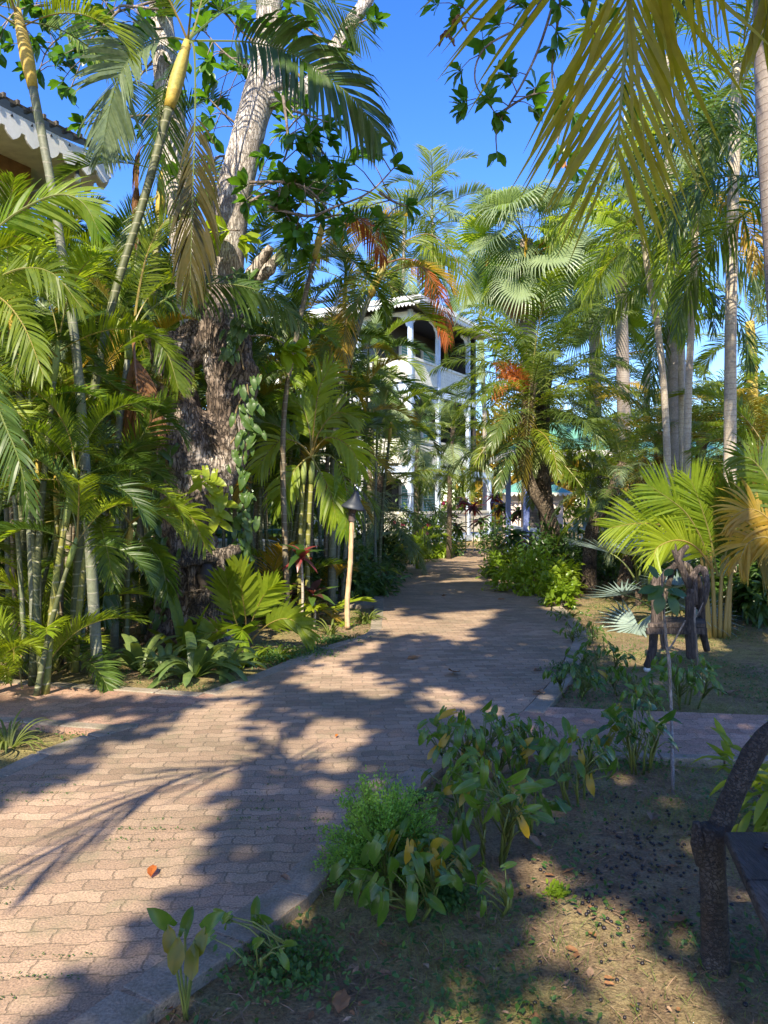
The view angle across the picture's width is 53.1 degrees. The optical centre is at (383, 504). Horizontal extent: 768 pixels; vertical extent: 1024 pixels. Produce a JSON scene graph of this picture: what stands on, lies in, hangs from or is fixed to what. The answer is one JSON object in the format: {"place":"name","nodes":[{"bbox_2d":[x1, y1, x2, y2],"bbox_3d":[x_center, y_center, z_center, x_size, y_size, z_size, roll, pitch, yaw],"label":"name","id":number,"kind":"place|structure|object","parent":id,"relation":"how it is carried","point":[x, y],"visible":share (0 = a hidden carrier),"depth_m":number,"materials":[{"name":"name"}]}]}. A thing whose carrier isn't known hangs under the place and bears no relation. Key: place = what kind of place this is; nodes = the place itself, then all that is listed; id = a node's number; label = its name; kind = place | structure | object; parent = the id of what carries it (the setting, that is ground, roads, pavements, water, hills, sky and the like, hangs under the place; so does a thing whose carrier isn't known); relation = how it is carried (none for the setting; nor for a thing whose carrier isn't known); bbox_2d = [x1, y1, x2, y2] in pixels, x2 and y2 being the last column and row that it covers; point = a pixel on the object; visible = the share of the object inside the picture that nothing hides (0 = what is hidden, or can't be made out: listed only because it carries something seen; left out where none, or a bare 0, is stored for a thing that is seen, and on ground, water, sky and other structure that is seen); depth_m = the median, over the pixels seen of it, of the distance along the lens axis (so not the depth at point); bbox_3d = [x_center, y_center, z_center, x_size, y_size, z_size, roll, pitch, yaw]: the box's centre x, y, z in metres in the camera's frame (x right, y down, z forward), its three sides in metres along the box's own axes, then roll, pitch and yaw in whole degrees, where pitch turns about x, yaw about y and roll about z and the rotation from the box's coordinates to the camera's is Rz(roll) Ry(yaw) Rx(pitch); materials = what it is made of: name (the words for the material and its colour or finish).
{"place":"outdoors","nodes":[
{"label":"outdoors","id":0,"kind":"place"},
{"bbox_2d":[0,683,213,735],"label":"side path","id":1,"kind":"structure","parent":0,"point":[70,704],"depth_m":6.12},
{"bbox_2d":[0,542,572,1023],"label":"path","id":2,"kind":"structure","parent":0,"point":[74,882],"depth_m":4.42,"materials":[{"name":"brick"}]},
{"bbox_2d":[406,381,514,558],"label":"date palm","id":3,"kind":"object","parent":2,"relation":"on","point":[452,457],"visible":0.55,"depth_m":22.43,"materials":[{"name":"green plant"}]},
{"bbox_2d":[315,590,374,608],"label":"side path","id":4,"kind":"structure","parent":0,"point":[359,604],"depth_m":12.25,"materials":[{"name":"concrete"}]},
{"bbox_2d":[292,517,384,602],"bbox_3d":[-0.714,0.946,12.934,1.566,1.516,1.517,0,0,-36],"label":"shrub","id":5,"kind":"object","parent":4,"relation":"on","point":[361,569],"visible":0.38,"depth_m":12.86,"materials":[{"name":"green plant"}]},
{"bbox_2d":[0,505,767,1023],"bbox_3d":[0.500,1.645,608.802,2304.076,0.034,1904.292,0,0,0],"label":"ground","id":6,"kind":"structure","parent":0,"point":[668,885],"depth_m":3.07,"materials":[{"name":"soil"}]},
{"bbox_2d":[0,91,110,399],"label":"timber house","id":7,"kind":"structure","parent":6,"relation":"on","point":[20,152],"depth_m":10.67,"materials":[{"name":"white paint"}]},
{"bbox_2d":[0,175,115,522],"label":"areca palm","id":8,"kind":"object","parent":6,"relation":"on","point":[93,219],"visible":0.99,"depth_m":5.80,"materials":[{"name":"green plant"}]},
{"bbox_2d":[0,723,137,779],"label":"kerb","id":9,"kind":"structure","parent":6,"relation":"on","point":[18,765],"depth_m":5.00,"materials":[{"name":"concrete"}]},
{"bbox_2d":[0,0,146,684],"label":"areca palm","id":10,"kind":"object","parent":6,"relation":"on","point":[26,55],"visible":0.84,"depth_m":7.12,"materials":[{"name":"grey plant"}]},
{"bbox_2d":[0,207,177,609],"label":"areca palm","id":11,"kind":"object","parent":6,"relation":"on","point":[7,555],"visible":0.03,"depth_m":12.47,"materials":[{"name":"green plant"}]},
{"bbox_2d":[0,242,179,623],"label":"areca palm","id":12,"kind":"object","parent":6,"relation":"on","point":[70,535],"visible":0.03,"depth_m":10.20,"materials":[{"name":"green plant"}]},
{"bbox_2d":[0,170,180,696],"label":"areca palm","id":13,"kind":"object","parent":6,"relation":"on","point":[37,668],"visible":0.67,"depth_m":6.58,"materials":[{"name":"green plant"}]},
{"bbox_2d":[0,360,188,692],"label":"areca palm","id":14,"kind":"object","parent":6,"relation":"on","point":[115,565],"visible":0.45,"depth_m":7.22,"materials":[{"name":"green plant"}]},
{"bbox_2d":[0,246,191,669],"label":"areca palm","id":15,"kind":"object","parent":6,"relation":"on","point":[13,583],"visible":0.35,"depth_m":7.70,"materials":[{"name":"green plant"}]},
{"bbox_2d":[0,265,206,637],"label":"areca palm","id":16,"kind":"object","parent":6,"relation":"on","point":[167,324],"visible":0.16,"depth_m":9.27,"materials":[{"name":"green plant"}]},
{"bbox_2d":[0,193,206,626],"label":"areca palm","id":17,"kind":"object","parent":6,"relation":"on","point":[68,236],"visible":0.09,"depth_m":10.60,"materials":[{"name":"green plant"}]},
{"bbox_2d":[32,193,176,614],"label":"areca palm","id":18,"kind":"object","parent":6,"relation":"on","point":[129,212],"visible":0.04,"depth_m":11.77,"materials":[{"name":"green plant"}]},
{"bbox_2d":[45,386,215,653],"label":"areca palm","id":19,"kind":"object","parent":6,"relation":"on","point":[165,591],"visible":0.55,"depth_m":7.96,"materials":[{"name":"green plant"}]},
{"bbox_2d":[103,633,186,675],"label":"strap leaf plant","id":20,"kind":"object","parent":6,"relation":"on","point":[132,651],"visible":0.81,"depth_m":7.55,"materials":[{"name":"green plant"}]},
{"bbox_2d":[45,83,256,623],"bbox_3d":[-3.102,-2.064,10.395,2.762,7.419,2.501,0,0,0],"label":"areca palm","id":21,"kind":"object","parent":6,"relation":"on","point":[65,169],"visible":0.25,"depth_m":10.41,"materials":[{"name":"green plant"}]},
{"bbox_2d":[34,279,268,649],"bbox_3d":[-2.910,-0.505,9.749,3.050,4.484,2.176,0,0,-30],"label":"areca palm","id":22,"kind":"object","parent":6,"relation":"on","point":[143,600],"visible":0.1,"depth_m":9.50,"materials":[{"name":"green plant"}]},
{"bbox_2d":[50,192,310,652],"bbox_3d":[-2.352,-0.970,8.816,3.082,5.232,1.082,0,0,0],"label":"areca palm","id":23,"kind":"object","parent":6,"relation":"on","point":[142,383],"visible":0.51,"depth_m":8.53,"materials":[{"name":"green plant"}]},
{"bbox_2d":[147,906,223,1020],"bbox_3d":[-0.625,1.461,2.427,0.189,0.370,0.170,0,0,43],"label":"arrow leaf plant","id":24,"kind":"object","parent":6,"relation":"on","point":[176,950],"visible":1,"depth_m":2.43,"materials":[{"name":"green plant"}]},
{"bbox_2d":[140,631,248,688],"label":"strap leaf plant","id":25,"kind":"object","parent":6,"relation":"on","point":[201,662],"visible":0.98,"depth_m":7.18,"materials":[{"name":"green plant"}]},
{"bbox_2d":[169,544,240,650],"bbox_3d":[-2.001,1.050,8.790,0.705,1.184,0.629,0,0,17],"label":"tree stump","id":26,"kind":"object","parent":6,"relation":"on","point":[197,593],"visible":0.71,"depth_m":8.64,"materials":[{"name":"brown wood"}]},
{"bbox_2d":[0,0,420,647],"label":"almond tree","id":27,"kind":"object","parent":6,"relation":"on","point":[210,432],"visible":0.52,"depth_m":9.20,"materials":[{"name":"grey plant"}]},
{"bbox_2d":[143,266,268,629],"bbox_3d":[-2.060,-0.617,8.878,1.450,4.252,0.157,0,0,0],"label":"climbing plant","id":28,"kind":"object","parent":27,"relation":"attached to","point":[235,338],"visible":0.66,"depth_m":8.86,"materials":[{"name":"green plant"}]},
{"bbox_2d":[185,465,239,533],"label":"climbing plant","id":29,"kind":"object","parent":27,"relation":"attached to","point":[218,513],"visible":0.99,"depth_m":8.76,"materials":[{"name":"green plant"}]},
{"bbox_2d":[66,0,399,670],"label":"areca palm","id":30,"kind":"object","parent":6,"relation":"on","point":[112,126],"visible":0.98,"depth_m":8.01,"materials":[{"name":"green plant"}]},
{"bbox_2d":[173,553,321,658],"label":"young palm","id":31,"kind":"object","parent":6,"relation":"on","point":[238,590],"visible":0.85,"depth_m":8.33,"materials":[{"name":"green plant"}]},
{"bbox_2d":[206,895,297,976],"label":"arrow leaf plant","id":32,"kind":"object","parent":6,"relation":"on","point":[257,922],"visible":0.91,"depth_m":2.76,"materials":[{"name":"green plant"}]},
{"bbox_2d":[68,766,436,1023],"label":"kerb","id":33,"kind":"structure","parent":6,"relation":"on","point":[157,983],"depth_m":2.79,"materials":[{"name":"concrete"}]},
{"bbox_2d":[195,291,379,624],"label":"areca palm","id":34,"kind":"object","parent":6,"relation":"on","point":[265,557],"visible":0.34,"depth_m":10.97,"materials":[{"name":"green plant"}]},
{"bbox_2d":[171,199,407,595],"bbox_3d":[-1.573,-1.692,13.137,4.205,6.904,2.761,0,0,0],"label":"areca palm","id":35,"kind":"object","parent":6,"relation":"on","point":[279,279],"visible":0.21,"depth_m":12.92,"materials":[{"name":"green plant"}]},
{"bbox_2d":[199,906,404,1022],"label":"weed patch","id":36,"kind":"object","parent":6,"relation":"on","point":[295,961],"visible":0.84,"depth_m":2.68,"materials":[{"name":"green plant"}]},
{"bbox_2d":[203,564,402,694],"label":"kerb","id":37,"kind":"structure","parent":6,"relation":"on","point":[376,627],"depth_m":7.99,"materials":[{"name":"concrete"}]},
{"bbox_2d":[245,351,377,616],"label":"young palm","id":38,"kind":"object","parent":6,"relation":"on","point":[305,412],"visible":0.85,"depth_m":10.21,"materials":[{"name":"green plant"}]},
{"bbox_2d":[205,297,443,567],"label":"areca palm","id":39,"kind":"object","parent":6,"relation":"on","point":[404,417],"visible":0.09,"depth_m":19.11,"materials":[{"name":"green plant"}]},
{"bbox_2d":[246,138,409,630],"bbox_3d":[-0.838,-1.622,9.988,2.349,6.537,2.158,0,0,0],"label":"areca palm","id":40,"kind":"object","parent":6,"relation":"on","point":[362,222],"visible":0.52,"depth_m":9.99,"materials":[{"name":"green plant"}]},
{"bbox_2d":[238,276,418,603],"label":"areca palm","id":41,"kind":"object","parent":6,"relation":"on","point":[321,349],"visible":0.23,"depth_m":12.50,"materials":[{"name":"green plant"}]},
{"bbox_2d":[250,297,442,577],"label":"areca palm","id":42,"kind":"object","parent":6,"relation":"on","point":[384,386],"visible":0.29,"depth_m":14.97,"materials":[{"name":"green plant"}]},
{"bbox_2d":[341,485,364,627],"bbox_3d":[-0.402,0.690,10.050,0.312,1.864,0.320,0,0,0],"label":"garden torch","id":43,"kind":"object","parent":6,"relation":"on","point":[352,503],"visible":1,"depth_m":10.02,"materials":[{"name":"brown wood"}]},
{"bbox_2d":[327,310,433,557],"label":"feather palm","id":44,"kind":"object","parent":6,"relation":"on","point":[393,328],"visible":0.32,"depth_m":22.93,"materials":[{"name":"green plant"}]},
{"bbox_2d":[264,294,497,541],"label":"guest house","id":45,"kind":"structure","parent":6,"relation":"on","point":[422,332],"depth_m":31.68,"materials":[{"name":"white paint"}]},
{"bbox_2d":[283,180,480,606],"bbox_3d":[0.154,-1.718,12.136,2.927,6.728,2.502,0,0,-43],"label":"areca palm","id":46,"kind":"object","parent":6,"relation":"on","point":[355,308],"visible":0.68,"depth_m":12.01,"materials":[{"name":"green plant"}]},
{"bbox_2d":[1,618,767,1023],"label":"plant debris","id":47,"kind":"object","parent":6,"relation":"on","point":[519,898],"visible":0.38,"depth_m":2.91,"materials":[{"name":"brown plant"}]},
{"bbox_2d":[1,661,767,1023],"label":"fallen leaves","id":48,"kind":"object","parent":6,"relation":"on","point":[675,977],"visible":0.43,"depth_m":2.84,"materials":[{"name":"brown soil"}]},
{"bbox_2d":[311,762,459,901],"bbox_3d":[0.010,1.401,3.346,0.654,0.540,0.496,0,0,0],"label":"feathery bush","id":49,"kind":"object","parent":6,"relation":"on","point":[386,813],"visible":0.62,"depth_m":3.30,"materials":[{"name":"green plant"}]},
{"bbox_2d":[304,413,475,574],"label":"date palm","id":50,"kind":"object","parent":6,"relation":"on","point":[411,548],"visible":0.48,"depth_m":17.76,"materials":[{"name":"green plant"}]},
{"bbox_2d":[329,817,469,926],"bbox_3d":[0.059,1.465,3.070,0.581,0.368,0.575,0,0,0],"label":"arrow leaf plant","id":51,"kind":"object","parent":6,"relation":"on","point":[371,889],"visible":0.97,"depth_m":2.99,"materials":[{"name":"green plant"}]},
{"bbox_2d":[335,166,468,305],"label":"feather palm","id":52,"kind":"object","parent":6,"relation":"on","point":[403,272],"visible":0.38,"depth_m":39.49,"materials":[{"name":"green plant"}]},
{"bbox_2d":[372,389,469,555],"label":"feather palm","id":53,"kind":"object","parent":6,"relation":"on","point":[407,448],"visible":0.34,"depth_m":24.43,"materials":[{"name":"green plant"}]},
{"bbox_2d":[353,143,498,300],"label":"feather palm","id":54,"kind":"object","parent":6,"relation":"on","point":[438,167],"visible":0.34,"depth_m":43.09,"materials":[{"name":"green plant"}]},
{"bbox_2d":[387,830,479,909],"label":"arrow leaf plant","id":55,"kind":"object","parent":6,"relation":"on","point":[470,851],"visible":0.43,"depth_m":3.15,"materials":[{"name":"green plant"}]},
{"bbox_2d":[417,700,540,781],"bbox_3d":[0.526,1.391,4.577,0.701,0.517,0.692,0,0,-28],"label":"arrow leaf plant","id":56,"kind":"object","parent":6,"relation":"on","point":[443,736],"visible":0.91,"depth_m":4.43,"materials":[{"name":"green plant"}]},
{"bbox_2d":[422,746,555,867],"bbox_3d":[0.488,1.392,3.533,0.628,0.512,0.524,0,0,0],"label":"arrow leaf plant","id":57,"kind":"object","parent":6,"relation":"on","point":[473,788],"visible":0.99,"depth_m":3.44,"materials":[{"name":"green plant"}]},
{"bbox_2d":[461,861,516,917],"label":"arrow leaf plant","id":58,"kind":"object","parent":6,"relation":"on","point":[482,875],"visible":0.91,"depth_m":3.04,"materials":[{"name":"green plant"}]},
{"bbox_2d":[452,377,588,522],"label":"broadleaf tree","id":59,"kind":"object","parent":6,"relation":"on","point":[513,481],"visible":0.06,"depth_m":44.97,"materials":[{"name":"green plant"}]},
{"bbox_2d":[478,544,587,596],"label":"shrub","id":60,"kind":"object","parent":6,"relation":"on","point":[526,576],"visible":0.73,"depth_m":13.66,"materials":[{"name":"green plant"}]},
{"bbox_2d":[420,0,645,188],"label":"almond tree","id":61,"kind":"object","parent":6,"relation":"on","point":[538,96],"visible":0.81,"depth_m":7.99,"materials":[{"name":"green plant"}]},
{"bbox_2d":[448,178,619,547],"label":"fan palm","id":62,"kind":"object","parent":6,"relation":"on","point":[505,280],"visible":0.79,"depth_m":19.80,"materials":[{"name":"green plant"}]},
{"bbox_2d":[418,266,654,560],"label":"date palm","id":63,"kind":"object","parent":6,"relation":"on","point":[521,380],"visible":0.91,"depth_m":15.03,"materials":[{"name":"green plant"}]},
{"bbox_2d":[496,566,587,712],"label":"kerb","id":64,"kind":"structure","parent":6,"relation":"on","point":[552,696],"depth_m":6.76,"materials":[{"name":"concrete"}]},
{"bbox_2d":[462,303,631,562],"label":"date palm","id":65,"kind":"object","parent":6,"relation":"on","point":[541,473],"visible":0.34,"depth_m":16.44,"materials":[{"name":"green plant"}]},
{"bbox_2d":[507,513,601,589],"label":"shrub","id":66,"kind":"object","parent":6,"relation":"on","point":[546,540],"visible":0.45,"depth_m":15.11,"materials":[{"name":"green plant"}]},
{"bbox_2d":[535,569,583,608],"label":"shrub","id":67,"kind":"object","parent":6,"relation":"on","point":[550,590],"visible":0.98,"depth_m":12.07,"materials":[{"name":"green plant"}]},
{"bbox_2d":[488,423,646,557],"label":"pavilion","id":68,"kind":"structure","parent":6,"relation":"on","point":[525,511],"depth_m":20.29,"materials":[{"name":"wood"}]},
{"bbox_2d":[528,716,619,806],"bbox_3d":[1.098,1.425,4.235,0.481,0.445,0.469,0,0,-26],"label":"arrow leaf plant","id":69,"kind":"object","parent":6,"relation":"on","point":[555,752],"visible":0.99,"depth_m":4.20,"materials":[{"name":"green plant"}]},
{"bbox_2d":[542,663,606,700],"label":"arrow leaf plant","id":70,"kind":"object","parent":6,"relation":"on","point":[593,682],"visible":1,"depth_m":6.40,"materials":[{"name":"green plant"}]},
{"bbox_2d":[515,337,660,502],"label":"date palm","id":71,"kind":"object","parent":6,"relation":"on","point":[606,399],"visible":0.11,"depth_m":24.53,"materials":[{"name":"green plant"}]},
{"bbox_2d":[419,0,767,269],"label":"coconut palm","id":72,"kind":"object","parent":6,"relation":"on","point":[654,60],"visible":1,"depth_m":3.27,"materials":[{"name":"green plant"}]},
{"bbox_2d":[535,206,654,541],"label":"fan palm","id":73,"kind":"object","parent":6,"relation":"on","point":[640,322],"visible":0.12,"depth_m":24.86,"materials":[{"name":"green plant"}]},
{"bbox_2d":[549,399,704,593],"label":"date palm","id":74,"kind":"object","parent":6,"relation":"on","point":[619,478],"visible":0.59,"depth_m":14.08,"materials":[{"name":"green plant"}]},
{"bbox_2d":[544,170,722,439],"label":"fan palm","id":75,"kind":"object","parent":6,"relation":"on","point":[622,340],"visible":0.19,"depth_m":22.82,"materials":[{"name":"green plant"}]},
{"bbox_2d":[597,694,681,774],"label":"arrow leaf plant","id":76,"kind":"object","parent":6,"relation":"on","point":[612,714],"visible":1,"depth_m":4.67,"materials":[{"name":"green plant"}]},
{"bbox_2d":[543,152,742,603],"bbox_3d":[4.255,-2.024,12.424,3.077,7.340,3.072,0,0,0],"label":"slim palm","id":77,"kind":"object","parent":6,"relation":"on","point":[663,388],"visible":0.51,"depth_m":12.55,"materials":[{"name":"green plant"}]},
{"bbox_2d":[532,750,767,768],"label":"kerb","id":78,"kind":"structure","parent":6,"relation":"on","point":[688,759],"depth_m":4.84,"materials":[{"name":"concrete"}]},
{"bbox_2d":[548,0,754,390],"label":"slim palm","id":79,"kind":"object","parent":6,"relation":"on","point":[575,31],"visible":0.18,"depth_m":15.29,"materials":[{"name":"green plant"}]},
{"bbox_2d":[539,124,766,585],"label":"royal palm","id":80,"kind":"object","parent":6,"relation":"on","point":[672,364],"visible":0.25,"depth_m":13.97,"materials":[{"name":"green plant"}]},
{"bbox_2d":[572,366,744,522],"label":"date palm","id":81,"kind":"object","parent":6,"relation":"on","point":[645,459],"visible":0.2,"depth_m":18.73,"materials":[{"name":"green plant"}]},
{"bbox_2d":[579,569,745,636],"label":"blue fan palm","id":82,"kind":"object","parent":6,"relation":"on","point":[627,618],"visible":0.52,"depth_m":10.08,"materials":[{"name":"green plant"}]},
{"bbox_2d":[638,565,686,794],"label":"sapling","id":83,"kind":"object","parent":6,"relation":"on","point":[655,593],"visible":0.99,"depth_m":4.89,"materials":[{"name":"green plant"}]},
{"bbox_2d":[580,200,762,597],"bbox_3d":[5.031,-1.839,13.031,2.881,6.968,2.982,0,0,0],"label":"slim palm","id":84,"kind":"object","parent":6,"relation":"on","point":[616,319],"visible":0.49,"depth_m":13.39,"materials":[{"name":"green plant"}]},
{"bbox_2d":[644,544,709,667],"bbox_3d":[2.942,1.003,7.708,0.779,1.227,0.541,0,0,0],"label":"driftwood chair","id":85,"kind":"object","parent":6,"relation":"on","point":[697,593],"visible":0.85,"depth_m":7.54,"materials":[{"name":"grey wood"}]},
{"bbox_2d":[588,41,766,593],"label":"slim palm","id":86,"kind":"object","parent":6,"relation":"on","point":[751,257],"visible":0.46,"depth_m":11.90,"materials":[{"name":"green plant"}]},
{"bbox_2d":[593,455,767,638],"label":"coconut sapling","id":87,"kind":"object","parent":6,"relation":"on","point":[667,517],"visible":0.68,"depth_m":9.14,"materials":[{"name":"green plant"}]},
{"bbox_2d":[644,650,727,709],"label":"arrow leaf plant","id":88,"kind":"object","parent":6,"relation":"on","point":[691,680],"visible":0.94,"depth_m":6.11,"materials":[{"name":"green plant"}]},
{"bbox_2d":[605,358,767,554],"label":"date palm","id":89,"kind":"object","parent":6,"relation":"on","point":[707,417],"visible":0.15,"depth_m":17.75,"materials":[{"name":"green plant"}]},
{"bbox_2d":[618,0,757,619],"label":"feather palm","id":90,"kind":"object","parent":6,"relation":"on","point":[735,97],"visible":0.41,"depth_m":10.93,"materials":[{"name":"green plant"}]},
{"bbox_2d":[626,95,760,349],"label":"royal palm","id":91,"kind":"object","parent":6,"relation":"on","point":[682,326],"visible":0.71,"depth_m":10.13,"materials":[{"name":"green plant"}]},
{"bbox_2d":[640,0,767,327],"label":"royal palm","id":92,"kind":"object","parent":6,"relation":"on","point":[761,86],"visible":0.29,"depth_m":6.57,"materials":[{"name":"grey plant"}]},
{"bbox_2d":[652,380,767,521],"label":"date palm","id":93,"kind":"object","parent":6,"relation":"on","point":[759,417],"visible":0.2,"depth_m":16.26,"materials":[{"name":"green plant"}]},
{"bbox_2d":[668,382,767,506],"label":"feather palm","id":94,"kind":"object","parent":6,"relation":"on","point":[740,410],"visible":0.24,"depth_m":12.63,"materials":[{"name":"green plant"}]},
{"bbox_2d":[689,551,767,628],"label":"shrub","id":95,"kind":"object","parent":6,"relation":"on","point":[757,613],"visible":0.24,"depth_m":10.38,"materials":[{"name":"green plant"}]},
{"bbox_2d":[690,721,767,976],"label":"bench","id":96,"kind":"object","parent":6,"relation":"on","point":[713,837],"visible":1,"depth_m":2.68,"materials":[{"name":"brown wood"}]},
{"bbox_2d":[690,717,767,831],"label":"shrub","id":97,"kind":"object","parent":6,"relation":"on","point":[760,820],"visible":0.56,"depth_m":3.75,"materials":[{"name":"green plant"}]},
{"bbox_2d":[693,264,767,453],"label":"feather palm","id":98,"kind":"object","parent":6,"relation":"on","point":[711,352],"visible":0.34,"depth_m":19.04,"materials":[{"name":"green plant"}]},
{"bbox_2d":[707,427,767,586],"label":"coconut sapling","id":99,"kind":"object","parent":6,"relation":"on","point":[754,544],"visible":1,"depth_m":8.60,"materials":[{"name":"green plant"}]},
{"bbox_2d":[716,560,767,626],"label":"shrub","id":100,"kind":"object","parent":6,"relation":"on","point":[736,589],"visible":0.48,"depth_m":10.57,"materials":[{"name":"green plant"}]},
{"bbox_2d":[0,0,767,503],"label":"sky","id":101,"kind":"structure","parent":0,"point":[420,105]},
{"bbox_2d":[477,707,767,777],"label":"side path","id":102,"kind":"structure","parent":0,"point":[694,733],"depth_m":5.52,"materials":[{"name":"grey concrete"}]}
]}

